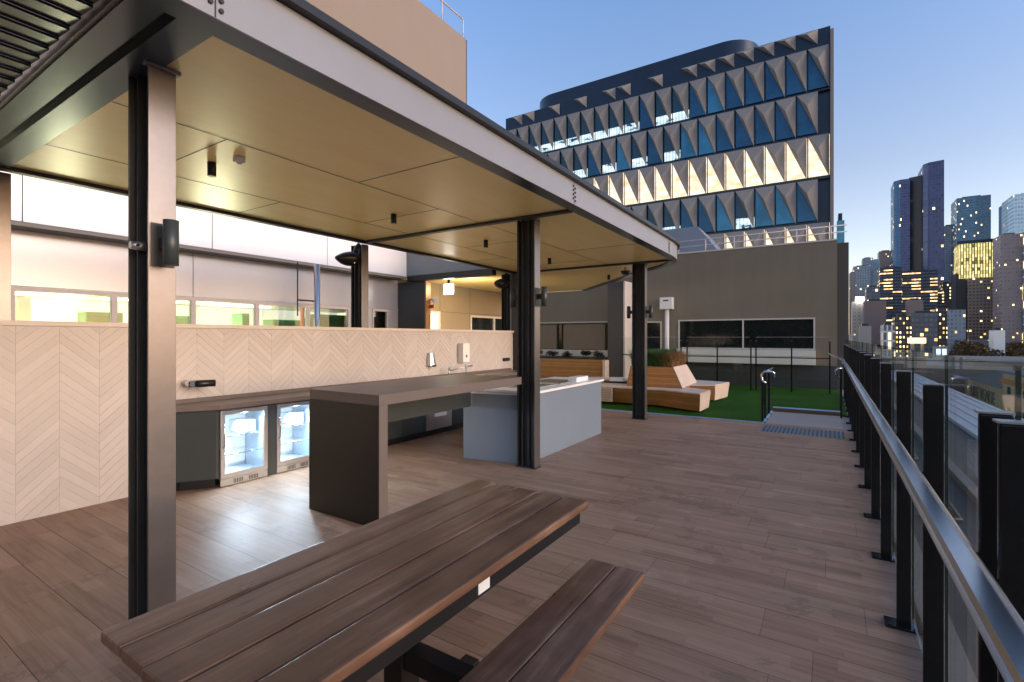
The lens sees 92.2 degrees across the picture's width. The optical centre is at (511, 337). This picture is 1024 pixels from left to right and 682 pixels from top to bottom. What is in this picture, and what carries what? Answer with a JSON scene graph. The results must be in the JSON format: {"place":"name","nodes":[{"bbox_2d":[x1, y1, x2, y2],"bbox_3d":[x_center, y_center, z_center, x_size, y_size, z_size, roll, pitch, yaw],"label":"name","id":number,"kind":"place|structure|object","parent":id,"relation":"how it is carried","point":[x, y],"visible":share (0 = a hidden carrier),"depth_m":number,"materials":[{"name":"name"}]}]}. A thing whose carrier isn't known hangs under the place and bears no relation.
{"place":"outdoors","nodes":[
{"label":"outdoors","id":0,"kind":"place"},
{"bbox_2d":[0,410,922,681],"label":"deck","id":1,"kind":"structure","parent":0,"point":[746,548],"depth_m":3.61,"materials":[{"name":"wood"}]},
{"bbox_2d":[15,297,30,320],"bbox_3d":[-8.017,0.475,8.047,0.406,2.250,0.150,0,0,33],"label":"storage cabinet","id":2,"kind":"object","parent":1,"relation":"on","point":[22,308],"visible":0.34,"depth_m":7.93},
{"bbox_2d":[77,312,122,322],"bbox_3d":[-6.982,0.590,8.361,0.406,2.020,0.500,0,0,33],"label":"storage cabinet","id":3,"kind":"object","parent":1,"relation":"on","point":[93,316],"visible":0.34,"depth_m":8.18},
{"bbox_2d":[218,406,267,486],"bbox_3d":[-3.118,1.192,5.558,0.478,0.804,0.520,0,0,33],"label":"bar fridge","id":4,"kind":"object","parent":1,"relation":"on","point":[243,445],"visible":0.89,"depth_m":5.65,"materials":[{"name":"white"}]},
{"bbox_2d":[0,171,506,329],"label":"panelled building","id":5,"kind":"structure","parent":1,"relation":"on","point":[69,252],"depth_m":8.65,"materials":[{"name":"white metal"}]},
{"bbox_2d":[11,286,114,321],"bbox_3d":[-6.168,-0.308,6.809,0.075,0.714,1.090,0,0,33],"label":"window","id":6,"kind":"structure","parent":5,"relation":"in","point":[13,288],"depth_m":6.75,"materials":[{"name":"metal"}]},
{"bbox_2d":[115,292,193,323],"bbox_3d":[-5.584,-0.308,7.717,0.075,0.714,1.070,0,0,33],"label":"window","id":7,"kind":"structure","parent":5,"relation":"in","point":[117,294],"depth_m":8.01,"materials":[{"name":"metal"}]},
{"bbox_2d":[194,297,256,324],"bbox_3d":[-5.002,-0.308,8.621,0.075,0.714,1.080,0,0,33],"label":"window","id":8,"kind":"structure","parent":5,"relation":"in","point":[254,303],"depth_m":8.63,"materials":[{"name":"metal"}]},
{"bbox_2d":[257,301,308,325],"bbox_3d":[-4.422,-0.308,9.520,0.075,0.714,1.060,0,0,33],"label":"window","id":9,"kind":"structure","parent":5,"relation":"in","point":[306,306],"depth_m":9.56,"materials":[{"name":"metal"}]},
{"bbox_2d":[372,308,387,327],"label":"window","id":10,"kind":"structure","parent":5,"relation":"in","point":[379,316],"depth_m":11.58,"materials":[{"name":"metal"}]},
{"bbox_2d":[470,315,500,329],"bbox_3d":[-0.795,-0.130,15.427,0.080,1.060,1.720,0,0,33],"label":"window","id":11,"kind":"structure","parent":5,"relation":"in","point":[478,322],"depth_m":15.35,"materials":[{"name":"glass"}]},
{"bbox_2d":[0,320,513,525],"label":"feature wall","id":12,"kind":"structure","parent":1,"relation":"on","point":[63,416],"depth_m":4.82,"materials":[{"name":"beige tile"}]},
{"bbox_2d":[181,379,215,386],"bbox_3d":[-3.395,0.500,5.359,0.264,0.075,0.246,0,0,33],"label":"wall spout","id":13,"kind":"object","parent":12,"relation":"attached to","point":[198,383],"depth_m":5.30,"materials":[{"name":"silver metal"}]},
{"bbox_2d":[458,343,469,361],"bbox_3d":[-0.911,0.290,9.340,0.131,0.360,0.200,0,0,33],"label":"towel dispenser","id":14,"kind":"object","parent":12,"relation":"attached to","point":[463,352],"visible":1,"depth_m":9.28,"materials":[{"name":"white plastic"}]},
{"bbox_2d":[263,320,304,325],"bbox_3d":[-5.054,0.610,10.986,0.406,1.980,0.800,0,0,33],"label":"storage cabinet","id":15,"kind":"object","parent":1,"relation":"on","point":[281,322],"visible":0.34,"depth_m":10.72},
{"bbox_2d":[276,401,308,472],"bbox_3d":[-2.780,1.192,6.084,0.478,0.804,0.500,0,0,33],"label":"bar fridge","id":16,"kind":"object","parent":1,"relation":"on","point":[292,436],"visible":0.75,"depth_m":6.16,"materials":[{"name":"white"}]},
{"bbox_2d":[297,262,319,326],"bbox_3d":[-3.854,0.100,9.346,0.110,3.000,0.467,0,0,33],"label":"down pipe","id":17,"kind":"object","parent":1,"relation":"on","point":[316,300],"visible":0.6,"depth_m":9.45,"materials":[{"name":"silver metal"}]},
{"bbox_2d":[310,314,345,326],"bbox_3d":[-4.085,0.540,11.937,0.406,2.120,1.750,0,0,33],"label":"storage cabinet","id":18,"kind":"object","parent":1,"relation":"on","point":[332,320],"visible":0.08,"depth_m":11.39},
{"bbox_2d":[0,0,679,619],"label":"pergola","id":19,"kind":"object","parent":1,"relation":"on","point":[322,122],"visible":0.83,"depth_m":3.42,"materials":[{"name":"brown metal"}]},
{"bbox_2d":[151,219,178,267],"bbox_3d":[-1.815,-0.494,2.602,0.131,0.238,0.110,0,0,33],"label":"wall lamp","id":20,"kind":"object","parent":19,"relation":"attached to","point":[165,244],"visible":1,"depth_m":2.58,"materials":[{"name":"brown metal"}]},
{"bbox_2d":[335,243,360,265],"bbox_3d":[-2.507,-1.288,7.564,0.347,0.383,0.366,0,0,-3],"label":"floodlight","id":21,"kind":"object","parent":19,"relation":"attached to","point":[349,258],"visible":0.98,"depth_m":7.49,"materials":[{"name":"black metal"}]},
{"bbox_2d":[176,368,516,490],"bbox_3d":[-1.670,1.135,7.796,0.529,0.930,6.899,0,0,33],"label":"counter","id":22,"kind":"object","parent":1,"relation":"on","point":[197,443],"visible":0.35,"depth_m":5.40,"materials":[{"name":"stone"}]},
{"bbox_2d":[101,479,644,681],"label":"picnic table","id":23,"kind":"object","parent":1,"relation":"on","point":[368,601],"visible":1,"depth_m":1.73,"materials":[{"name":"brown wood"}]},
{"bbox_2d":[309,374,521,524],"bbox_3d":[-0.888,1.041,5.294,0.935,1.118,2.260,0,0,33],"label":"bar table","id":24,"kind":"object","parent":1,"relation":"on","point":[348,452],"visible":0.91,"depth_m":4.39,"materials":[{"name":"stone"}]},
{"bbox_2d":[511,273,516,369],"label":"dark pier","id":25,"kind":"structure","parent":1,"relation":"on","point":[514,310],"depth_m":10.95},
{"bbox_2d":[463,375,603,462],"bbox_3d":[0.439,1.113,7.395,0.930,0.975,2.649,0,0,33],"label":"barbecue bench","id":26,"kind":"object","parent":1,"relation":"on","point":[570,411],"visible":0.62,"depth_m":6.60,"materials":[{"name":"white paint"}]},
{"bbox_2d":[761,425,844,438],"bbox_3d":[4.907,1.594,8.341,1.200,0.012,0.700,0,0,33],"label":"tactile strip","id":27,"kind":"object","parent":1,"relation":"on","point":[805,432],"visible":1,"depth_m":8.30,"materials":[{"name":"metal"}]},
{"bbox_2d":[828,341,1023,681],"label":"glass balustrade","id":28,"kind":"object","parent":1,"relation":"on","point":[988,577],"visible":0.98,"depth_m":1.93,"materials":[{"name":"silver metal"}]},
{"bbox_3d":[-10.274,-2.150,-3.488,14.500,7.500,7.010,0,0,33],"label":"rear building","id":29,"kind":"object","parent":1,"relation":"on","visible":0},
{"bbox_2d":[306,0,466,287],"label":"beige tower","id":30,"kind":"structure","parent":29,"relation":"on","point":[419,37],"depth_m":14.10,"materials":[{"name":"concrete"}]},
{"bbox_2d":[656,350,692,366],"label":"dry grass","id":31,"kind":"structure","parent":0,"point":[675,359],"depth_m":11.74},
{"bbox_2d":[337,0,1023,314],"label":"sky","id":32,"kind":"structure","parent":0,"point":[917,83],"materials":[{"name":"blue"}]},
{"bbox_2d":[837,389,850,429],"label":"deck slab","id":33,"kind":"structure","parent":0,"point":[845,425],"depth_m":9.43,"materials":[{"name":"concrete"}]},
{"bbox_2d":[540,378,846,421],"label":"artificial turf","id":34,"kind":"structure","parent":33,"relation":"on","point":[740,402],"depth_m":11.80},
{"bbox_2d":[540,356,608,377],"bbox_3d":[1.879,1.180,18.914,3.920,0.840,0.800,0,0,33],"label":"timber planter","id":35,"kind":"object","parent":34,"relation":"on","point":[554,366],"visible":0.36,"depth_m":18.32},
{"bbox_2d":[588,364,728,411],"bbox_3d":[3.170,1.117,12.719,4.058,0.865,3.380,0,0,33],"label":"planter seat","id":36,"kind":"object","parent":34,"relation":"on","point":[680,386],"visible":0.72,"depth_m":11.55,"materials":[{"name":"wood"}]},
{"bbox_2d":[627,348,684,365],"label":"ornamental grass","id":37,"kind":"object","parent":36,"relation":"on","point":[652,359],"depth_m":11.84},
{"bbox_2d":[660,297,673,348],"bbox_3d":[5.537,0.090,17.621,0.430,3.020,0.315,0,0,33],"label":"vent pipe","id":38,"kind":"object","parent":34,"relation":"on","point":[666,304],"visible":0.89,"depth_m":17.58,"materials":[{"name":"metal"}]},
{"bbox_2d":[622,340,830,393],"bbox_3d":[6.371,0.796,15.380,6.060,1.607,0.160,0,0,33],"label":"balustrade","id":39,"kind":"object","parent":34,"relation":"on","point":[756,357],"visible":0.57,"depth_m":14.77,"materials":[{"name":"black metal"}]},
{"bbox_2d":[765,411,842,429],"bbox_3d":[5.669,1.604,9.570,1.230,0.016,1.730,0,0,33],"label":"landing","id":40,"kind":"object","parent":33,"relation":"on","point":[809,420],"visible":0.86,"depth_m":9.45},
{"bbox_2d":[761,367,775,422],"bbox_3d":[5.084,1.106,9.679,0.269,0.988,1.419,0,0,33],"label":"landing handrail","id":41,"kind":"object","parent":40,"relation":"on","point":[763,394],"visible":0.9,"depth_m":9.24,"materials":[{"name":"silver metal"}]},
{"bbox_2d":[773,406,839,415],"bbox_3d":[6.194,1.560,10.367,1.250,0.100,0.160,0,0,33],"label":"step","id":42,"kind":"object","parent":33,"relation":"on","point":[808,411],"visible":0.9,"depth_m":10.30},
{"bbox_2d":[849,272,855,334],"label":"block","id":43,"kind":"structure","parent":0,"point":[852,285],"depth_m":461.38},
{"bbox_2d":[859,324,870,354],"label":"block","id":44,"kind":"structure","parent":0,"point":[864,333],"depth_m":252.21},
{"bbox_2d":[880,323,894,356],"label":"framed block","id":45,"kind":"structure","parent":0,"point":[887,336],"depth_m":263.31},
{"bbox_2d":[892,314,910,356],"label":"night block","id":46,"kind":"structure","parent":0,"point":[901,323],"depth_m":267.76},
{"bbox_2d":[891,160,943,290],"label":"twin tower","id":47,"kind":"structure","parent":0,"point":[917,222],"depth_m":482.55,"materials":[{"name":"blue glass"}]},
{"bbox_2d":[907,311,937,357],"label":"dark block","id":48,"kind":"structure","parent":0,"point":[924,324],"depth_m":270.26,"materials":[{"name":"grey glass"}]},
{"bbox_2d":[933,307,946,345],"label":"warm block","id":49,"kind":"structure","parent":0,"point":[942,325],"depth_m":274.03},
{"bbox_2d":[947,308,965,352],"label":"striped block","id":50,"kind":"structure","parent":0,"point":[956,323],"depth_m":316.26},
{"bbox_2d":[894,370,1023,439],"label":"metal roof","id":51,"kind":"structure","parent":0,"point":[962,414],"depth_m":39.15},
{"bbox_2d":[926,355,1023,393],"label":"stepped warehouse","id":52,"kind":"structure","parent":0,"point":[959,367],"depth_m":89.15,"materials":[{"name":"concrete"}]},
{"bbox_2d":[948,340,1023,356],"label":"distant trees","id":53,"kind":"object","parent":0,"point":[970,348],"visible":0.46,"depth_m":215.59,"materials":[{"name":"green plant"}]},
{"bbox_2d":[963,370,1023,418],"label":"shop building","id":54,"kind":"structure","parent":0,"point":[996,389],"depth_m":71.02,"materials":[{"name":"grey glass"}]},
{"bbox_2d":[993,233,1021,344],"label":"brown tower","id":55,"kind":"structure","parent":0,"point":[1007,282],"depth_m":310.19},
{"bbox_2d":[1002,193,1023,233],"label":"pale tower","id":56,"kind":"structure","parent":0,"point":[1012,213],"depth_m":344.90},
{"label":"ground","id":57,"kind":"structure","parent":0,"visible":0},
{"bbox_2d":[469,224,848,389],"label":"grey building","id":58,"kind":"structure","parent":57,"relation":"on","point":[773,300],"depth_m":16.55,"materials":[{"name":"concrete"}]},
{"bbox_2d":[540,322,607,357],"bbox_3d":[2.412,0.115,19.862,3.350,1.370,0.130,0,0,33],"label":"window","id":59,"kind":"structure","parent":58,"relation":"in","point":[573,338],"depth_m":19.78,"materials":[{"name":"black glass"}]},
{"bbox_2d":[647,321,661,349],"bbox_3d":[5.060,0.085,18.174,0.930,1.330,0.100,0,0,33],"label":"window","id":60,"kind":"structure","parent":58,"relation":"in","point":[654,328],"depth_m":18.07,"materials":[{"name":"glass"}]},
{"bbox_2d":[663,226,719,252],"bbox_3d":[7.334,-3.775,23.210,6.200,1.950,3.030,0,0,33],"label":"plant room","id":61,"kind":"object","parent":58,"relation":"on","point":[688,233],"visible":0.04,"depth_m":21.24,"materials":[{"name":"grey metal"}]},
{"bbox_2d":[678,317,814,349],"bbox_3d":[7.696,-0.107,16.477,4.160,1.015,0.100,0,0,33],"label":"window","id":62,"kind":"structure","parent":58,"relation":"in","point":[769,333],"depth_m":16.36,"materials":[{"name":"glass"}]},
{"bbox_2d":[506,26,833,349],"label":"patterned office","id":63,"kind":"structure","parent":57,"relation":"on","point":[729,138],"depth_m":49.26,"materials":[{"name":"blue glass"}]},
{"bbox_2d":[581,108,594,142],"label":"window pane","id":64,"kind":"structure","parent":63,"relation":"in","point":[586,136],"depth_m":56.97,"materials":[{"name":"blue"}]},
{"bbox_2d":[588,142,601,175],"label":"window pane","id":65,"kind":"structure","parent":63,"relation":"in","point":[592,167],"depth_m":56.49,"materials":[{"name":"blue glass"}]},
{"bbox_2d":[595,105,608,139],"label":"window pane","id":66,"kind":"structure","parent":63,"relation":"in","point":[600,133],"depth_m":56.04,"materials":[{"name":"blue"}]},
{"bbox_2d":[610,101,623,136],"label":"window pane","id":67,"kind":"structure","parent":63,"relation":"in","point":[615,129],"depth_m":55.06,"materials":[{"name":"blue"}]},
{"bbox_2d":[617,135,631,170],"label":"window pane","id":68,"kind":"structure","parent":63,"relation":"in","point":[622,164],"depth_m":54.62,"materials":[{"name":"teal glass"}]},
{"bbox_2d":[632,131,646,167],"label":"window pane","id":69,"kind":"structure","parent":63,"relation":"in","point":[637,160],"depth_m":53.71,"materials":[{"name":"blue"}]},
{"bbox_2d":[640,98,653,129],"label":"window pane","id":70,"kind":"structure","parent":63,"relation":"in","point":[645,121],"depth_m":53.23,"materials":[{"name":"blue glass"}]},
{"bbox_2d":[640,171,653,202],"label":"window pane","id":71,"kind":"structure","parent":63,"relation":"in","point":[645,195],"depth_m":53.23,"materials":[{"name":"yellow"}]},
{"bbox_2d":[648,128,663,164],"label":"window pane","id":72,"kind":"structure","parent":63,"relation":"in","point":[653,156],"depth_m":52.76,"materials":[{"name":"blue glass"}]},
{"bbox_2d":[656,88,671,125],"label":"window pane","id":73,"kind":"structure","parent":63,"relation":"in","point":[661,116],"depth_m":52.27,"materials":[{"name":"blue"}]},
{"bbox_2d":[656,164,671,200],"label":"window pane","id":74,"kind":"structure","parent":63,"relation":"in","point":[661,192],"depth_m":52.24,"materials":[{"name":"yellow"}]},
{"bbox_2d":[664,129,678,161],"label":"window pane","id":75,"kind":"structure","parent":63,"relation":"in","point":[670,154],"depth_m":51.84,"materials":[{"name":"blue"}]},
{"bbox_2d":[673,83,688,121],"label":"window pane","id":76,"kind":"structure","parent":63,"relation":"in","point":[678,112],"depth_m":51.29,"materials":[{"name":"blue"}]},
{"bbox_2d":[673,160,688,197],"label":"window pane","id":77,"kind":"structure","parent":63,"relation":"in","point":[678,189],"depth_m":51.29,"materials":[{"name":"yellow"}]},
{"bbox_2d":[681,120,697,158],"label":"window pane","id":78,"kind":"structure","parent":63,"relation":"in","point":[687,150],"depth_m":50.85,"materials":[{"name":"teal glass"}]},
{"bbox_2d":[690,78,706,117],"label":"window pane","id":79,"kind":"structure","parent":63,"relation":"in","point":[696,109],"depth_m":50.37,"materials":[{"name":"blue glass"}]},
{"bbox_2d":[690,157,706,194],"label":"window pane","id":80,"kind":"structure","parent":63,"relation":"in","point":[696,188],"depth_m":50.37,"materials":[{"name":"yellow"}]},
{"bbox_2d":[699,116,715,154],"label":"window pane","id":81,"kind":"structure","parent":63,"relation":"in","point":[705,147],"depth_m":49.89,"materials":[{"name":"teal glass"}]},
{"bbox_2d":[699,195,715,231],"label":"window pane","id":82,"kind":"structure","parent":63,"relation":"in","point":[705,225],"depth_m":49.89,"materials":[{"name":"blue glass"}]},
{"bbox_2d":[708,80,723,113],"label":"window pane","id":83,"kind":"structure","parent":63,"relation":"in","point":[714,105],"depth_m":49.48,"materials":[{"name":"teal glass"}]},
{"bbox_2d":[708,159,723,192],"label":"window pane","id":84,"kind":"structure","parent":63,"relation":"in","point":[714,185],"depth_m":49.48,"materials":[{"name":"yellow"}]},
{"bbox_2d":[717,111,734,151],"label":"window pane","id":85,"kind":"structure","parent":63,"relation":"in","point":[723,143],"depth_m":48.98,"materials":[{"name":"blue glass"}]},
{"bbox_2d":[717,192,734,230],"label":"window pane","id":86,"kind":"structure","parent":63,"relation":"in","point":[723,223],"depth_m":48.98,"materials":[{"name":"teal glass"}]},
{"bbox_2d":[726,68,744,109],"bbox_3d":[21.920,-24.365,48.346,1.639,3.630,0.030,0,0,33],"label":"window pane","id":87,"kind":"structure","parent":63,"relation":"in","point":[733,100],"depth_m":48.52,"materials":[{"name":"blue glass"}]},
{"bbox_2d":[726,150,744,189],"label":"window pane","id":88,"kind":"structure","parent":63,"relation":"in","point":[732,180],"depth_m":48.52,"materials":[{"name":"yellow"}]},
{"bbox_2d":[736,107,754,147],"bbox_3d":[22.651,-20.365,47.875,1.639,3.630,0.030,0,0,33],"label":"window pane","id":89,"kind":"structure","parent":63,"relation":"in","point":[742,138],"depth_m":48.04,"materials":[{"name":"blue glass"}]},
{"bbox_2d":[736,189,754,228],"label":"window pane","id":90,"kind":"structure","parent":63,"relation":"in","point":[742,220],"depth_m":48.04,"materials":[{"name":"blue"}]},
{"bbox_2d":[746,62,764,104],"bbox_3d":[23.382,-24.365,47.405,1.639,3.630,0.030,0,0,33],"label":"window pane","id":91,"kind":"structure","parent":63,"relation":"in","point":[752,94],"depth_m":47.56,"materials":[{"name":"blue glass"}]},
{"bbox_2d":[746,146,764,186],"bbox_3d":[23.382,-16.395,47.405,1.639,3.630,0.030,0,0,33],"label":"window pane","id":92,"kind":"structure","parent":63,"relation":"in","point":[752,177],"depth_m":47.56,"materials":[{"name":"yellow"}]},
{"bbox_2d":[756,102,774,143],"bbox_3d":[24.113,-20.365,46.934,1.639,3.630,0.030,0,0,33],"label":"window pane","id":93,"kind":"structure","parent":63,"relation":"in","point":[763,135],"depth_m":47.09,"materials":[{"name":"blue glass"}]},
{"bbox_2d":[756,186,774,226],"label":"window pane","id":94,"kind":"structure","parent":63,"relation":"in","point":[762,217],"depth_m":47.09,"materials":[{"name":"teal glass"}]},
{"bbox_2d":[766,64,783,99],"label":"window pane","id":95,"kind":"structure","parent":63,"relation":"in","point":[773,91],"depth_m":46.63,"materials":[{"name":"blue glass"}]},
{"bbox_2d":[766,148,783,183],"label":"window pane","id":96,"kind":"structure","parent":63,"relation":"in","point":[773,175],"depth_m":46.63,"materials":[{"name":"yellow"}]},
{"bbox_2d":[776,103,794,139],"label":"window pane","id":97,"kind":"structure","parent":63,"relation":"in","point":[783,131],"depth_m":46.18,"materials":[{"name":"blue glass"}]},
{"bbox_2d":[776,188,794,224],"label":"window pane","id":98,"kind":"structure","parent":63,"relation":"in","point":[783,216],"depth_m":46.18,"materials":[{"name":"teal glass"}]},
{"bbox_2d":[787,144,804,180],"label":"window pane","id":99,"kind":"structure","parent":63,"relation":"in","point":[794,172],"depth_m":45.69,"materials":[{"name":"yellow"}]},
{"bbox_2d":[787,58,805,94],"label":"window pane","id":100,"kind":"structure","parent":63,"relation":"in","point":[794,85],"depth_m":45.69,"materials":[{"name":"blue glass"}]},
{"bbox_2d":[797,97,816,135],"bbox_3d":[27.037,-20.365,45.051,1.639,3.630,0.030,0,0,33],"label":"window pane","id":101,"kind":"structure","parent":63,"relation":"in","point":[804,125],"depth_m":45.26,"materials":[{"name":"blue glass"}]},
{"bbox_2d":[797,184,816,221],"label":"window pane","id":102,"kind":"structure","parent":63,"relation":"in","point":[804,212],"depth_m":45.26,"materials":[{"name":"blue glass"}]},
{"bbox_2d":[808,45,829,89],"bbox_3d":[27.768,-24.365,44.580,1.639,3.630,0.030,0,0,33],"label":"window pane","id":103,"kind":"structure","parent":63,"relation":"in","point":[816,80],"depth_m":44.76,"materials":[{"name":"blue glass"}]},
{"bbox_2d":[808,134,829,177],"bbox_3d":[27.768,-16.395,44.580,1.639,3.630,0.030,0,0,33],"label":"window pane","id":104,"kind":"structure","parent":63,"relation":"in","point":[816,168],"depth_m":44.76,"materials":[{"name":"yellow"}]},
{"bbox_2d":[851,300,863,348],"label":"office","id":105,"kind":"structure","parent":57,"relation":"on","point":[856,314],"depth_m":328.07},
{"bbox_2d":[852,265,869,300],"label":"stepped tower","id":106,"kind":"structure","parent":57,"relation":"on","point":[862,272],"depth_m":489.90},
{"bbox_2d":[863,299,885,354],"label":"brown box","id":107,"kind":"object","parent":57,"relation":"on","point":[874,314],"visible":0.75,"depth_m":306.69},
{"bbox_2d":[877,266,901,322],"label":"strip office","id":108,"kind":"structure","parent":57,"relation":"on","point":[889,281],"depth_m":374.03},
{"bbox_2d":[873,356,926,377],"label":"long wall","id":109,"kind":"structure","parent":57,"relation":"on","point":[902,363],"depth_m":82.26,"materials":[{"name":"concrete"}]},
{"bbox_2d":[905,298,922,313],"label":"mauve box","id":110,"kind":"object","parent":57,"relation":"on","point":[912,305],"visible":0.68,"depth_m":301.38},
{"bbox_2d":[902,269,937,313],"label":"strip office","id":111,"kind":"structure","parent":57,"relation":"on","point":[922,284],"depth_m":371.59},
{"bbox_2d":[894,383,977,681],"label":"roof","id":112,"kind":"structure","parent":57,"relation":"on","point":[963,478],"depth_m":17.42,"materials":[{"name":"metal"}]},
{"bbox_2d":[944,224,952,282],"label":"pillar tower","id":113,"kind":"structure","parent":57,"relation":"on","point":[948,252],"depth_m":545.33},
{"bbox_2d":[951,273,966,340],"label":"dark slab","id":114,"kind":"structure","parent":57,"relation":"on","point":[958,293],"depth_m":391.77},
{"bbox_2d":[951,195,990,274],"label":"glass tower","id":115,"kind":"structure","parent":57,"relation":"on","point":[970,217],"depth_m":520.22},
{"bbox_2d":[951,238,993,339],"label":"crowned tower","id":116,"kind":"structure","parent":57,"relation":"on","point":[973,262],"depth_m":384.25,"materials":[{"name":"glass"}]},
{"bbox_2d":[989,328,1004,355],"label":"white shed","id":117,"kind":"structure","parent":57,"relation":"on","point":[996,338],"depth_m":218.49,"materials":[{"name":"paint"}]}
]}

